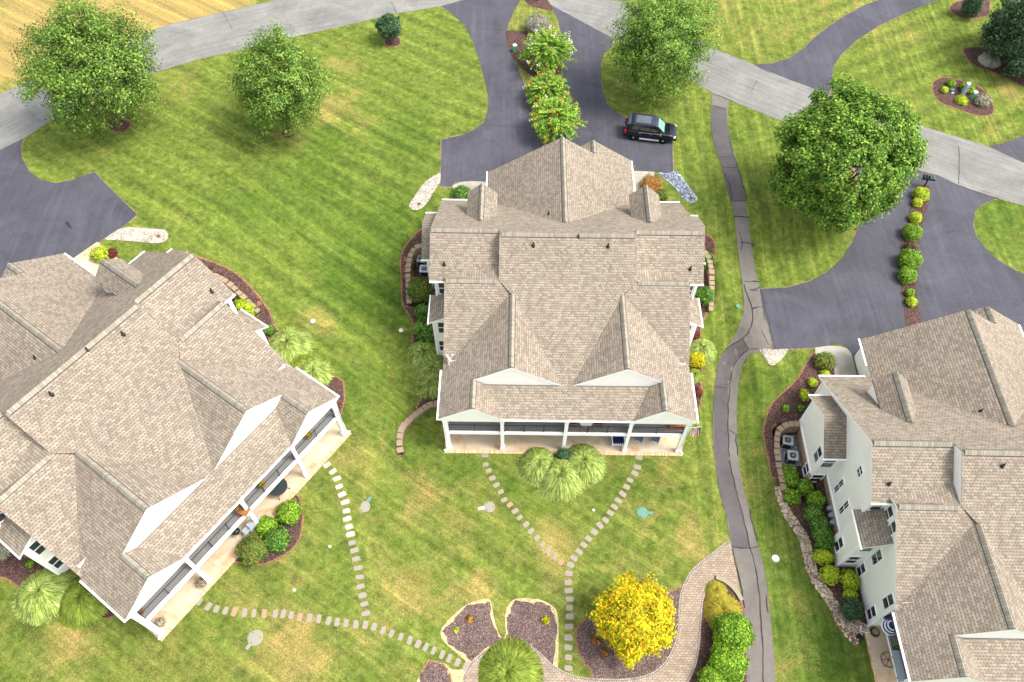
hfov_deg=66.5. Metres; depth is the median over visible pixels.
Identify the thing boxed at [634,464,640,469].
stepping stone
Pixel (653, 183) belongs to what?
shrub
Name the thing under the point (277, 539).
shrub
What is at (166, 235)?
gravel
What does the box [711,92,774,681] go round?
path
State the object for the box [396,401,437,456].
retaining wall
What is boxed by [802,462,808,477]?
window
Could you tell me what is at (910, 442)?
house
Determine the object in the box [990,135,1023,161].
driveway
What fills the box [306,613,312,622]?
stepping stone
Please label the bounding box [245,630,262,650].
septic lid
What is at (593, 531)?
stepping stone
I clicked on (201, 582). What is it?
potted plant
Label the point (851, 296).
driveway
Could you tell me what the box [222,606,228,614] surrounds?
stepping stone
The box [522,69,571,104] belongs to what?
crape myrtle
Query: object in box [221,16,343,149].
shade tree
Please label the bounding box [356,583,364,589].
stepping stone
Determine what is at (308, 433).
potted plant
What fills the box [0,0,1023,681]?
ground
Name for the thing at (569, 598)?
stepping stone
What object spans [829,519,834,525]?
utility meter
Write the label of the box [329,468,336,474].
stepping stone
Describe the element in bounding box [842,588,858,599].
shrub
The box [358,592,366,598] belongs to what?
stepping stone
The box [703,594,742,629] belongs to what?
fountain plant
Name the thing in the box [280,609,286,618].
stepping stone
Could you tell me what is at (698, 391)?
shrub
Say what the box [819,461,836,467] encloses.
window
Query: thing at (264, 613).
stepping stone
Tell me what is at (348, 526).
stepping stone
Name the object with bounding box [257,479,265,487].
potted plant
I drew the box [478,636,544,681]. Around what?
fountain plant
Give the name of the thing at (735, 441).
crack sealant
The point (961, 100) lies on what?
shrub
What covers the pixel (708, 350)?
fountain plant
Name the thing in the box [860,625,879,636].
hose coil
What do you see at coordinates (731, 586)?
bed wall
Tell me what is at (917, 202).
shrub
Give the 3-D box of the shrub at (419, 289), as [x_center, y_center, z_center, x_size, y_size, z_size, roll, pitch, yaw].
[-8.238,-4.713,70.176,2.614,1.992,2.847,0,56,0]
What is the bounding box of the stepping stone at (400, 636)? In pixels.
[398,633,403,640]
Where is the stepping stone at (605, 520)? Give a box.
[602,517,608,523]
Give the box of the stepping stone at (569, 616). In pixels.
[566,613,573,619]
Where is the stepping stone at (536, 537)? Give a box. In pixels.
[533,534,539,540]
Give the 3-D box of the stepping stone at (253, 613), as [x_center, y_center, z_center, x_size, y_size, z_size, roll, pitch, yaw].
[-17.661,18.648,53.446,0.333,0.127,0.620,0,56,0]
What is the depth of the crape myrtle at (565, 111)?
76.19 m
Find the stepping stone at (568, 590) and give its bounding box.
[564,588,572,593]
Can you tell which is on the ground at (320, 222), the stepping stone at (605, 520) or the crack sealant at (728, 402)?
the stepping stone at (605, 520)
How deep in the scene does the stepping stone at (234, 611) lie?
53.45 m
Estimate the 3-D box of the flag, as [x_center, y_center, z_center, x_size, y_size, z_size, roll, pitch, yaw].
[13.876,6.855,59.503,0.992,1.700,0.283,6,57,4]
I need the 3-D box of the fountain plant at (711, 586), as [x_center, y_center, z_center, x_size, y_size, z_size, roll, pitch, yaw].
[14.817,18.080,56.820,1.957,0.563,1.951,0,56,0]
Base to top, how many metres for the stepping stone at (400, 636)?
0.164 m
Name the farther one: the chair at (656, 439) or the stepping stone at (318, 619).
the chair at (656, 439)
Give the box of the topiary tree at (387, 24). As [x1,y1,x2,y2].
[373,12,401,41]
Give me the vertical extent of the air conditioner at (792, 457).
0.900 m
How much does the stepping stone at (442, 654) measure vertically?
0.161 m
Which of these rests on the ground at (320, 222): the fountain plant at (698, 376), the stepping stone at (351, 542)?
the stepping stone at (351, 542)
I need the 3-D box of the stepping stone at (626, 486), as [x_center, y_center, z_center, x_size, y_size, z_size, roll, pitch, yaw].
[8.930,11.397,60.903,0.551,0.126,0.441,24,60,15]
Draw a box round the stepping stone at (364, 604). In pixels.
[360,601,368,606]
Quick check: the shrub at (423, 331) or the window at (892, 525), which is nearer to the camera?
the window at (892, 525)
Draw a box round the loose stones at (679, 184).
[662,172,695,201]
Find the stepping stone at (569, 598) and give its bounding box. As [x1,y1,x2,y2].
[565,596,573,601]
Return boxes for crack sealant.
[725,284,752,349]
[727,350,747,455]
[728,136,746,200]
[728,429,737,455]
[729,461,763,681]
[732,549,744,607]
[749,509,757,541]
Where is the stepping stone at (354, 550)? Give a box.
[350,547,358,553]
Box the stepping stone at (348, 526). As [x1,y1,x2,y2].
[345,524,352,529]
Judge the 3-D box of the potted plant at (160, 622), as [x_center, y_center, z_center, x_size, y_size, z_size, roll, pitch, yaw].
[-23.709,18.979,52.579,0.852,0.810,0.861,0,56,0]
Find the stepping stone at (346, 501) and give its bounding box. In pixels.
[341,499,349,504]
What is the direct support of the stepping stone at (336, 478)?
on the ground at (320, 222)
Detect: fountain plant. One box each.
[11,567,75,626]
[56,575,108,630]
[268,326,315,364]
[289,354,313,368]
[300,357,334,385]
[405,341,442,370]
[413,359,442,383]
[414,374,438,399]
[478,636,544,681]
[515,446,555,486]
[536,454,585,501]
[561,443,606,487]
[689,338,716,363]
[689,368,703,382]
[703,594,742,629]
[705,580,727,597]
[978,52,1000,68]
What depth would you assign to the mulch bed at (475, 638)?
54.29 m
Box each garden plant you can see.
[465,615,473,623]
[541,615,549,624]
[588,635,601,646]
[600,649,607,657]
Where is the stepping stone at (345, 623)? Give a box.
[343,619,348,627]
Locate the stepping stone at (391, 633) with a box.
[388,629,394,637]
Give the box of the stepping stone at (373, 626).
[371,623,377,630]
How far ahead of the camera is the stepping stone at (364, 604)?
54.21 m
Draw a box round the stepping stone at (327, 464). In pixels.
[323,462,330,467]
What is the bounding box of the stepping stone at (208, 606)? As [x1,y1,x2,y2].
[204,602,212,610]
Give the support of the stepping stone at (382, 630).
on the ground at (320, 222)
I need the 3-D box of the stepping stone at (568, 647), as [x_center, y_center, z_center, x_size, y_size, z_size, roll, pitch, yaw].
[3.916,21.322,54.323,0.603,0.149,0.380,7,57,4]
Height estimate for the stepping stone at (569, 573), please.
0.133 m
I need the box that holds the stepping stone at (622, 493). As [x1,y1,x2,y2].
[618,490,626,497]
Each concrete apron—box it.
[73,242,117,273]
[453,181,485,190]
[633,171,653,190]
[815,346,856,374]
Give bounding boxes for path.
[466,540,741,681]
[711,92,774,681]
[711,106,745,200]
[714,339,748,547]
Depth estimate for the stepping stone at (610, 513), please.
59.65 m
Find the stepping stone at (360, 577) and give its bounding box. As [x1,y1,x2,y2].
[356,574,363,579]
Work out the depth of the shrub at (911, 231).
71.75 m
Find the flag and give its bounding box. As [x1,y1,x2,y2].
[689,426,702,436]
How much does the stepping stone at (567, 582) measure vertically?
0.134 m
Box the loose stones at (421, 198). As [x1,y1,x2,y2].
[411,175,438,208]
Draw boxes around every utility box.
[512,43,516,51]
[960,82,970,95]
[969,90,978,99]
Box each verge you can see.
[21,139,137,243]
[440,6,674,188]
[761,0,935,92]
[761,168,1016,349]
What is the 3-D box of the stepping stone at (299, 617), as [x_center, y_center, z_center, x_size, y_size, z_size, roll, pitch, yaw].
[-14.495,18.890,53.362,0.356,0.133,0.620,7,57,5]
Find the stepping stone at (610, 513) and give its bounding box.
[606,510,613,516]
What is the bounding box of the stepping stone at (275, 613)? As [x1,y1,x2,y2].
[272,609,277,617]
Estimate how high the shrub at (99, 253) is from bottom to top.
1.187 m
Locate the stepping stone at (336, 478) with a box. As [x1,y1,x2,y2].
[333,475,340,481]
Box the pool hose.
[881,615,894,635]
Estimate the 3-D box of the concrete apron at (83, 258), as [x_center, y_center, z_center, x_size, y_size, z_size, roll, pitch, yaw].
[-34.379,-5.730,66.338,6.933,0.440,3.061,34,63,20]
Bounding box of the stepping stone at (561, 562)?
[558,559,564,565]
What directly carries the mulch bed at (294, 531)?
on the bed edge at (297, 542)
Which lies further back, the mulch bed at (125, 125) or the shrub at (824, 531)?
the mulch bed at (125, 125)
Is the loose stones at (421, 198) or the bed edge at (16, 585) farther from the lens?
the loose stones at (421, 198)
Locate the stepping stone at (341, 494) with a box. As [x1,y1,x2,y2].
[338,491,346,497]
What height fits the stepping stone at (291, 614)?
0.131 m
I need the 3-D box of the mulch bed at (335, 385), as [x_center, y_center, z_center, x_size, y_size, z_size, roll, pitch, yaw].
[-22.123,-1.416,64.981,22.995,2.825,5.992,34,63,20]
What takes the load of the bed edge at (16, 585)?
on the ground at (320, 222)
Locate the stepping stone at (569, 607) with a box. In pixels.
[566,605,572,610]
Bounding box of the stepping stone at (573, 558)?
[570,554,577,561]
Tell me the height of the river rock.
0.880 m
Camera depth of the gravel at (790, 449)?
63.69 m
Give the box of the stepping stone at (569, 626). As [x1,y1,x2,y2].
[565,624,573,629]
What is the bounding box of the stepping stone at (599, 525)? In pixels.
[596,522,603,528]
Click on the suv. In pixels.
(648, 127)
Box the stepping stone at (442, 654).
[439,650,445,659]
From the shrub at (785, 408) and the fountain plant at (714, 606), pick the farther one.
the shrub at (785, 408)
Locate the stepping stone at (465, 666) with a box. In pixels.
[462,662,469,670]
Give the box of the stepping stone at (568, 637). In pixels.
[564,634,572,640]
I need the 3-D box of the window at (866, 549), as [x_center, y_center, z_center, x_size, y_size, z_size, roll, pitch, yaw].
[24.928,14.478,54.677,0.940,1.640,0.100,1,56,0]
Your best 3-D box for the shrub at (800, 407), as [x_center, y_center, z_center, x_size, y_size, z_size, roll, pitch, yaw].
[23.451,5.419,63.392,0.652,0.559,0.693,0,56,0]
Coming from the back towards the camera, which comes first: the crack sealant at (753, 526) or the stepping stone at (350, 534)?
the crack sealant at (753, 526)
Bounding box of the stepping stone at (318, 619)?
[316,614,321,623]
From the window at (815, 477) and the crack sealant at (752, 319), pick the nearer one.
the window at (815, 477)
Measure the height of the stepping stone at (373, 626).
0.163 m
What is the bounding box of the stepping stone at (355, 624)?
[353,620,358,628]
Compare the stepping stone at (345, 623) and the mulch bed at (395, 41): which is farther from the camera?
the mulch bed at (395, 41)
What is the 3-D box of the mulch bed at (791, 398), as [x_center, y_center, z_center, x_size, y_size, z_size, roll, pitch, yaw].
[23.539,6.195,63.836,5.361,2.802,11.411,14,57,9]
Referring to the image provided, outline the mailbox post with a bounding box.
[922,174,934,186]
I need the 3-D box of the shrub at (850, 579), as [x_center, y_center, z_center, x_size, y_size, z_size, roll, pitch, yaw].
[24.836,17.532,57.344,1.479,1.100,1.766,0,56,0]
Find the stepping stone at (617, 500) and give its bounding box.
[614,497,621,503]
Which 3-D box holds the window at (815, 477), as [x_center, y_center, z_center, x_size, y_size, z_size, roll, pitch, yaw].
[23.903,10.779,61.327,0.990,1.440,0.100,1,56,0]
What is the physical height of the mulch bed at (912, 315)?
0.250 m
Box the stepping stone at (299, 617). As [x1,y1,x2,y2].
[296,613,302,621]
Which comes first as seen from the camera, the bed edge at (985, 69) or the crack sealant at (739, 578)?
the crack sealant at (739, 578)
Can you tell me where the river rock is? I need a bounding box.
[774,486,867,645]
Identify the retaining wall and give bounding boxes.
[212,271,259,313]
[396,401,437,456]
[405,243,421,306]
[705,250,714,311]
[773,421,799,498]
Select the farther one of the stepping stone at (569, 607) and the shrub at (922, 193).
the shrub at (922, 193)
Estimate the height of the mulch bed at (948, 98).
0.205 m
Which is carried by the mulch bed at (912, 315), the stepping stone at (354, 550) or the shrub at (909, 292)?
the shrub at (909, 292)
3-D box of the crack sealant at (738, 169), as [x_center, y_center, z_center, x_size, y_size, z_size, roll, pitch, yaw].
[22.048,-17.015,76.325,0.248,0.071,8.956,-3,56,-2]
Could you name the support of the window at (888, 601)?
in the house at (910, 442)
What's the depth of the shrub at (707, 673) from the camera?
52.89 m
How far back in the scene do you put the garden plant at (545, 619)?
55.00 m
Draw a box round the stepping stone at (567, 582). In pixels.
[564,580,571,585]
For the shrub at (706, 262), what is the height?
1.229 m
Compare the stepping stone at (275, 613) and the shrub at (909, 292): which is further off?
the shrub at (909, 292)
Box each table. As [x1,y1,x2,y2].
[269,479,289,499]
[579,423,592,429]
[881,652,893,667]
[891,650,906,680]
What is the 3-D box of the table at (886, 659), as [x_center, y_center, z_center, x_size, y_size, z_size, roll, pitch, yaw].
[26.156,22.290,54.472,1.060,0.580,1.060,0,56,0]
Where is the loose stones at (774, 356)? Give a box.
[762,349,786,363]
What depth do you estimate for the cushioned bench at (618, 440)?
62.44 m
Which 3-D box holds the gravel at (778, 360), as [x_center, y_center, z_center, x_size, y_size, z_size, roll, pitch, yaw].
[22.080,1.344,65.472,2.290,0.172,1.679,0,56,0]
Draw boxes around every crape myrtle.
[516,25,576,75]
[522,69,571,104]
[528,95,587,142]
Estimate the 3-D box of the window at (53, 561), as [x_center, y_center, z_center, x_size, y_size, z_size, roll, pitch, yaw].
[-31.163,15.079,53.569,0.100,1.640,0.940,31,62,19]
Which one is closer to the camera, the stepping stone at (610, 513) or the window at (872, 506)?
the window at (872, 506)
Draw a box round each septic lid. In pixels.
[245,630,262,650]
[360,496,371,512]
[478,501,494,511]
[636,507,652,517]
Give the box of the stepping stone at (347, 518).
[343,516,351,521]
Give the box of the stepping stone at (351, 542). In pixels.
[348,540,355,545]
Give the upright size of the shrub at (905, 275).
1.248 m
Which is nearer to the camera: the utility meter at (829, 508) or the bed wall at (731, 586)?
the bed wall at (731, 586)
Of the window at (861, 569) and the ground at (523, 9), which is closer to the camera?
the window at (861, 569)
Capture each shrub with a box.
[0,542,11,560]
[25,560,34,568]
[88,245,109,262]
[107,247,118,258]
[234,531,269,569]
[235,297,255,315]
[253,513,277,535]
[263,325,275,335]
[263,525,291,552]
[275,497,303,525]
[406,275,433,303]
[411,316,434,342]
[413,303,428,318]
[450,183,470,198]
[523,12,551,34]
[556,447,570,459]
[638,173,663,191]
[656,188,669,200]
[689,352,705,367]
[693,331,699,339]
[694,286,714,305]
[694,386,702,397]
[696,664,726,681]
[704,249,715,269]
[706,641,749,681]
[710,610,756,652]
[781,463,799,487]
[782,405,789,411]
[782,487,800,505]
[795,478,814,496]
[797,404,804,410]
[799,388,809,400]
[803,503,823,520]
[806,490,825,508]
[807,377,817,386]
[807,515,827,531]
[811,525,832,539]
[812,351,836,371]
[812,548,835,565]
[814,532,835,552]
[818,564,841,585]
[819,369,830,374]
[837,596,864,621]
[840,568,859,590]
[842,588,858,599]
[896,248,923,268]
[897,265,917,285]
[901,222,922,241]
[903,241,919,250]
[905,288,914,296]
[905,296,918,306]
[908,211,922,223]
[911,198,922,206]
[912,186,929,201]
[940,86,948,92]
[946,79,955,86]
[953,94,968,105]
[959,82,974,93]
[973,93,992,108]
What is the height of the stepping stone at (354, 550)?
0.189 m
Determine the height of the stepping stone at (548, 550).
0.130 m
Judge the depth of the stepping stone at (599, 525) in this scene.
59.12 m
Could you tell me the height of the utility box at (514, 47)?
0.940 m
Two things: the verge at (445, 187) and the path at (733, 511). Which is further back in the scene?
the verge at (445, 187)
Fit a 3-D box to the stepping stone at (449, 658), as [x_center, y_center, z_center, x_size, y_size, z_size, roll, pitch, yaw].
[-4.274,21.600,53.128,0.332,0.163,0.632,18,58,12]
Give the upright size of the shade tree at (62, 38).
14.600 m
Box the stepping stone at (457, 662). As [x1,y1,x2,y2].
[454,658,460,666]
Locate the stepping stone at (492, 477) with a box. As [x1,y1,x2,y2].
[489,475,495,480]
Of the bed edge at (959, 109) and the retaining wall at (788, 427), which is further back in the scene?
the bed edge at (959, 109)
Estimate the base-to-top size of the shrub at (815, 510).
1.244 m
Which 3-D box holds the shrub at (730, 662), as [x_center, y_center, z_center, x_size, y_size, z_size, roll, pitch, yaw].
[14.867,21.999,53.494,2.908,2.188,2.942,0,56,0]
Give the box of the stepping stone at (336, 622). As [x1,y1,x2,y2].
[334,618,339,626]
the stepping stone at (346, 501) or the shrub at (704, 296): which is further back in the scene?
the shrub at (704, 296)
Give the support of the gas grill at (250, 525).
on the house at (169, 410)
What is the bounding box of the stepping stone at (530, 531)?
[527,528,534,534]
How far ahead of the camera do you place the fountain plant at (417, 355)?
66.79 m
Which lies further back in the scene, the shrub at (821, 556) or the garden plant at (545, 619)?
the shrub at (821, 556)
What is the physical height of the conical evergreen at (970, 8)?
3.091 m
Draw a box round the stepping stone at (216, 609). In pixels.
[213,605,219,612]
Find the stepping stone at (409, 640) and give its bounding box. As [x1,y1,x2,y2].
[406,636,412,644]
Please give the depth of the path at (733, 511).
62.63 m
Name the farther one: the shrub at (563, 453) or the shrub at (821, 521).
the shrub at (563, 453)
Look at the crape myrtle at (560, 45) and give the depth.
82.11 m
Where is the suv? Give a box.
[623,113,676,143]
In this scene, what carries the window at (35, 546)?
in the house at (169, 410)
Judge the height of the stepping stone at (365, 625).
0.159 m
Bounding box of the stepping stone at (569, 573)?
[565,570,572,576]
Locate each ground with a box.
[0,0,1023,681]
[417,661,464,681]
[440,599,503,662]
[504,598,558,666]
[507,0,562,145]
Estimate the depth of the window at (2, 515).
50.19 m
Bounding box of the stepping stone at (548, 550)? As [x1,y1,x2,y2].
[545,547,551,553]
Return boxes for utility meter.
[826,505,831,511]
[828,512,833,518]
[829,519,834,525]
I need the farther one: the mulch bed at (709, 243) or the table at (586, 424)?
the mulch bed at (709, 243)
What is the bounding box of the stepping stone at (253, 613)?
[251,609,256,617]
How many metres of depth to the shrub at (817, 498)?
60.11 m
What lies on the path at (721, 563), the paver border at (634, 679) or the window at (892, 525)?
the paver border at (634, 679)
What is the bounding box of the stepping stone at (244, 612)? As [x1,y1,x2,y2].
[241,608,246,616]
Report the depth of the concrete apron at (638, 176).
75.55 m
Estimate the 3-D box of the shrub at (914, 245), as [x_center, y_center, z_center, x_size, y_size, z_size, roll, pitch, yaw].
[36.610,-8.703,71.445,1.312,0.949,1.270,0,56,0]
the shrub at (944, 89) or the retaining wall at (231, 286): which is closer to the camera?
the retaining wall at (231, 286)
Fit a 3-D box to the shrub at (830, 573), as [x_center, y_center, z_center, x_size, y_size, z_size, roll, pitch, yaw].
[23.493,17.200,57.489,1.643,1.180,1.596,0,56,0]
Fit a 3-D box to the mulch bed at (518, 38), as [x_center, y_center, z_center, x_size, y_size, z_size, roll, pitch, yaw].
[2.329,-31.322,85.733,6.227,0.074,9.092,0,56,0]
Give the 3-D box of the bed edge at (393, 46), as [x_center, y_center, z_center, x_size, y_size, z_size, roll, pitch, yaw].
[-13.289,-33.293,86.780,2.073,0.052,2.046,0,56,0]
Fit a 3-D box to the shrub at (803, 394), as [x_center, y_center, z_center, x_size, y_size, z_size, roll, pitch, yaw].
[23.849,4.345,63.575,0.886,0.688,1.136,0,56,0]
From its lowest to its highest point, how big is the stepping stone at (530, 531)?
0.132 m
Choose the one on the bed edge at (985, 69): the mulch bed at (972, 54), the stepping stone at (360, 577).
the mulch bed at (972, 54)
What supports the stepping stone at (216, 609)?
on the ground at (320, 222)
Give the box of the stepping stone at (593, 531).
[590,528,597,535]
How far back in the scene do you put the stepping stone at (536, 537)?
58.54 m
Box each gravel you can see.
[105,227,167,242]
[409,173,440,209]
[658,171,697,202]
[760,349,787,364]
[780,435,800,465]
[780,507,863,646]
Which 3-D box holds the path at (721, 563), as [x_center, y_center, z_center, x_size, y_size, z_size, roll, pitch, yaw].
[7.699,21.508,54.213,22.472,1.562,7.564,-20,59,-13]
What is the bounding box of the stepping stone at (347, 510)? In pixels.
[343,508,349,513]
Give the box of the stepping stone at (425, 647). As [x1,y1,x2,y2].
[422,642,429,651]
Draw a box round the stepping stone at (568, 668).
[564,665,572,670]
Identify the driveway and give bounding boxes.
[0,138,136,277]
[440,0,672,186]
[754,0,934,93]
[760,164,1023,356]
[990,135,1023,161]
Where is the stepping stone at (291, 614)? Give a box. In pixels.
[288,611,293,618]
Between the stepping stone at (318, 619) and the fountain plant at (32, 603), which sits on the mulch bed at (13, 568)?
the fountain plant at (32, 603)
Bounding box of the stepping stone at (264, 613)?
[261,609,266,618]
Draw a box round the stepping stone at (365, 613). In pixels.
[361,610,369,616]
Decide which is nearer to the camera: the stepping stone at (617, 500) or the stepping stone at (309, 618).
the stepping stone at (309, 618)
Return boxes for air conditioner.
[416,254,426,266]
[419,265,428,277]
[780,435,793,449]
[785,450,798,464]
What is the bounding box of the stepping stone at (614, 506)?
[610,503,617,509]
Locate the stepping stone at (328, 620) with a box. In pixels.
[325,616,331,625]
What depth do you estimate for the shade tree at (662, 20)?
74.86 m
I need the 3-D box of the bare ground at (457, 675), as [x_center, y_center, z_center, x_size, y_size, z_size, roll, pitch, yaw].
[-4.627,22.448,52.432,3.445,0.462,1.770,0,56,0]
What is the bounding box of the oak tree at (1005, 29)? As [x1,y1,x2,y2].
[978,0,1023,77]
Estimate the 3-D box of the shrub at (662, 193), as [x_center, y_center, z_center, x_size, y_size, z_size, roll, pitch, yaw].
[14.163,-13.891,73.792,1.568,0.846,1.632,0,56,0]
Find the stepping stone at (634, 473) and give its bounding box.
[631,470,638,476]
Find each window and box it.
[0,511,5,522]
[27,540,46,555]
[46,555,63,569]
[437,283,443,293]
[437,322,443,333]
[438,340,443,351]
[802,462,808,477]
[809,474,825,482]
[813,444,822,464]
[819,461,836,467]
[833,477,844,494]
[834,535,844,553]
[838,499,849,515]
[842,556,862,563]
[855,561,866,576]
[856,464,863,478]
[857,547,875,551]
[865,604,877,621]
[867,505,884,510]
[870,547,883,566]
[881,592,894,610]
[884,506,894,520]
[888,519,895,535]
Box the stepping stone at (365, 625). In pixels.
[362,620,367,629]
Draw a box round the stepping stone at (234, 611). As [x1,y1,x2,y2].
[231,607,237,616]
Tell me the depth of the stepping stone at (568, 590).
56.39 m
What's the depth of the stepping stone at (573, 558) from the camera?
57.70 m
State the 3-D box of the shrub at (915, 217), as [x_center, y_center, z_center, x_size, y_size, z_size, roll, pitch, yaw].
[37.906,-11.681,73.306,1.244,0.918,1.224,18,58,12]
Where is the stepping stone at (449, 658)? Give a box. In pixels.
[446,653,452,662]
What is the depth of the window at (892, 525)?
52.47 m
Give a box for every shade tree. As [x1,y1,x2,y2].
[8,0,171,142]
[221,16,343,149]
[602,0,726,111]
[763,72,931,232]
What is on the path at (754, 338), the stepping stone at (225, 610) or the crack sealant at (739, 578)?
the crack sealant at (739, 578)
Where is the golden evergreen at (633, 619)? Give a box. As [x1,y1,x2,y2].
[583,569,680,669]
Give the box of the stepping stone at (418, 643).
[414,639,421,648]
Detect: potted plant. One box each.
[153,616,166,627]
[195,576,206,588]
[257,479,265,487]
[305,431,312,438]
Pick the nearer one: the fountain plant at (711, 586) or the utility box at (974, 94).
the fountain plant at (711, 586)
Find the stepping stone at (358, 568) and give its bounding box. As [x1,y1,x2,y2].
[354,565,362,570]
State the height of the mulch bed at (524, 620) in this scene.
0.284 m
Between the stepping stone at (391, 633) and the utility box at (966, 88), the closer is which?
the stepping stone at (391, 633)
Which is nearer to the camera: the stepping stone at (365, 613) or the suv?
the stepping stone at (365, 613)
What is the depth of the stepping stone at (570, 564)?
57.44 m
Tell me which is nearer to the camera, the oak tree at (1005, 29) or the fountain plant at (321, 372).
the fountain plant at (321, 372)
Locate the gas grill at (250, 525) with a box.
[241,514,260,534]
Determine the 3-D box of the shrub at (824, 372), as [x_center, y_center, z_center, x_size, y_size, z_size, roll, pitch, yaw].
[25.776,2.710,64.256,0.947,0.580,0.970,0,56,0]
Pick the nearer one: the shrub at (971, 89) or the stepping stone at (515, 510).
the stepping stone at (515, 510)
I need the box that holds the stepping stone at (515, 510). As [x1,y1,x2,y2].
[511,508,518,513]
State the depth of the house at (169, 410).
52.70 m
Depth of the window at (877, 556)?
54.77 m
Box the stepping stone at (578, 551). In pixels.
[575,548,582,555]
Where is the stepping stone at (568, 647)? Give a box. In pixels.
[564,644,572,650]
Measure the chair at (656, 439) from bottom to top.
0.950 m
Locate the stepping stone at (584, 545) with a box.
[580,541,587,548]
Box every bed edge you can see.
[0,553,114,618]
[106,118,130,132]
[195,255,345,415]
[234,494,303,565]
[383,36,401,46]
[400,228,437,409]
[417,659,452,681]
[575,587,681,677]
[697,234,715,408]
[703,577,745,651]
[762,352,818,481]
[932,77,994,116]
[949,0,990,18]
[963,46,1023,86]
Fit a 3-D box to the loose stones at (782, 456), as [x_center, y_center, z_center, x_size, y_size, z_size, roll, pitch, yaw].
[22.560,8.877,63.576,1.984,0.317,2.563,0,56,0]
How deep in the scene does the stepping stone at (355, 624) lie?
53.39 m
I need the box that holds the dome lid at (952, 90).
[949,87,954,93]
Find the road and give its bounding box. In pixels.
[0,0,1023,204]
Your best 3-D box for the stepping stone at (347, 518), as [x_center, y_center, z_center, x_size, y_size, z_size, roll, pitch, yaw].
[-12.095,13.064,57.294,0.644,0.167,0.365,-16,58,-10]
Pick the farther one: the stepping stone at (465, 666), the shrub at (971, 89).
the shrub at (971, 89)
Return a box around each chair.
[236,504,250,518]
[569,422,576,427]
[634,436,643,442]
[651,437,660,443]
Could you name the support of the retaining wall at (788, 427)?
on the ground at (320, 222)
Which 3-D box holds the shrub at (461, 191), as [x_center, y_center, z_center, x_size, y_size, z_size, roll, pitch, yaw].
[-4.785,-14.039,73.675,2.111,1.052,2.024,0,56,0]
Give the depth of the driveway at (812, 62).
87.47 m
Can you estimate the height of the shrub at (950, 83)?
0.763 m
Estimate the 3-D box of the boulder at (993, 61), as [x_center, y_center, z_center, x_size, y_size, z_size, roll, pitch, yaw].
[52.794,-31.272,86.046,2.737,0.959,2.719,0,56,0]
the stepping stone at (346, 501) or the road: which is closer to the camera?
the stepping stone at (346, 501)
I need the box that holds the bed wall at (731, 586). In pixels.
[715,575,743,600]
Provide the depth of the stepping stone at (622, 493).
60.54 m
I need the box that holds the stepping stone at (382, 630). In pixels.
[379,626,386,634]
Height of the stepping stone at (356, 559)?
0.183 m
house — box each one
[0,249,351,640]
[421,137,705,455]
[796,306,1023,681]
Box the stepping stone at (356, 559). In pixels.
[352,556,360,561]
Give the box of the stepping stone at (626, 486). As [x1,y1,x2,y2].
[623,484,629,489]
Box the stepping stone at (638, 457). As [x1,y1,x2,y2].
[635,455,642,459]
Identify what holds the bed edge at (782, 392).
on the ground at (320, 222)
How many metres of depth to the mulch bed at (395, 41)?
86.69 m
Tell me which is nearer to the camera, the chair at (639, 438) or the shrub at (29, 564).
the shrub at (29, 564)
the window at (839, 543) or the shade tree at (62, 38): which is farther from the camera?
the shade tree at (62, 38)
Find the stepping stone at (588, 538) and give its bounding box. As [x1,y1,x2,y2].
[584,535,591,541]
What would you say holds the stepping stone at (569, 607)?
on the ground at (320, 222)
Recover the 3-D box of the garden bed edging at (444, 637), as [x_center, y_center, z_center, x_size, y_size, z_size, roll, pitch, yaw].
[-2.716,20.186,54.319,4.209,0.517,3.695,-26,60,-16]
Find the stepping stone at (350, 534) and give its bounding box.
[346,531,354,537]
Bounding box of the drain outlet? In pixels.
[856,633,863,641]
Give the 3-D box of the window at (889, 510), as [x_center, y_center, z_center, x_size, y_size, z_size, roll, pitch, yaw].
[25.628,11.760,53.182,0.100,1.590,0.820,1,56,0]
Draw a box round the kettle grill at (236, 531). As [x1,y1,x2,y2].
[232,528,242,537]
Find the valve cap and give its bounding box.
[772,555,778,561]
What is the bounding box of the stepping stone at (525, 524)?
[522,521,529,527]
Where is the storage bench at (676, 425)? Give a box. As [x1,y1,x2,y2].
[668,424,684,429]
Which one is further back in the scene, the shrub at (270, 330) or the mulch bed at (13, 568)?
the shrub at (270, 330)
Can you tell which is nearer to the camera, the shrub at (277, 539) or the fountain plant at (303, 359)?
the shrub at (277, 539)
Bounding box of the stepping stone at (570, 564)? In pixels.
[566,561,573,567]
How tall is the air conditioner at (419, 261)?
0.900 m
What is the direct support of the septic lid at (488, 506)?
on the ground at (320, 222)
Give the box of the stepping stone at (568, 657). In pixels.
[565,654,571,660]
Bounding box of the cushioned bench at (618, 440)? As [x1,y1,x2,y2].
[611,436,624,445]
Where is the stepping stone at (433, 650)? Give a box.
[430,646,436,654]
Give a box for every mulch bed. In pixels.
[0,554,113,617]
[108,119,129,131]
[197,257,343,414]
[235,495,301,563]
[385,37,399,46]
[401,230,442,407]
[420,662,450,681]
[442,602,503,660]
[505,30,560,76]
[506,600,557,663]
[525,0,551,10]
[577,588,680,678]
[689,235,714,406]
[689,580,749,681]
[764,353,834,478]
[771,459,866,623]
[899,184,929,325]
[933,78,992,114]
[950,0,989,17]
[964,47,1023,85]
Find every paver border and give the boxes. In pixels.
[462,540,729,681]
[685,576,714,681]
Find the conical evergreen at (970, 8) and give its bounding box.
[960,0,984,17]
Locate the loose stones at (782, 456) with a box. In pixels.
[777,436,799,464]
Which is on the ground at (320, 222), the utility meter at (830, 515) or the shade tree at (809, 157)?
the shade tree at (809, 157)
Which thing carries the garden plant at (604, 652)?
on the mulch bed at (610, 666)

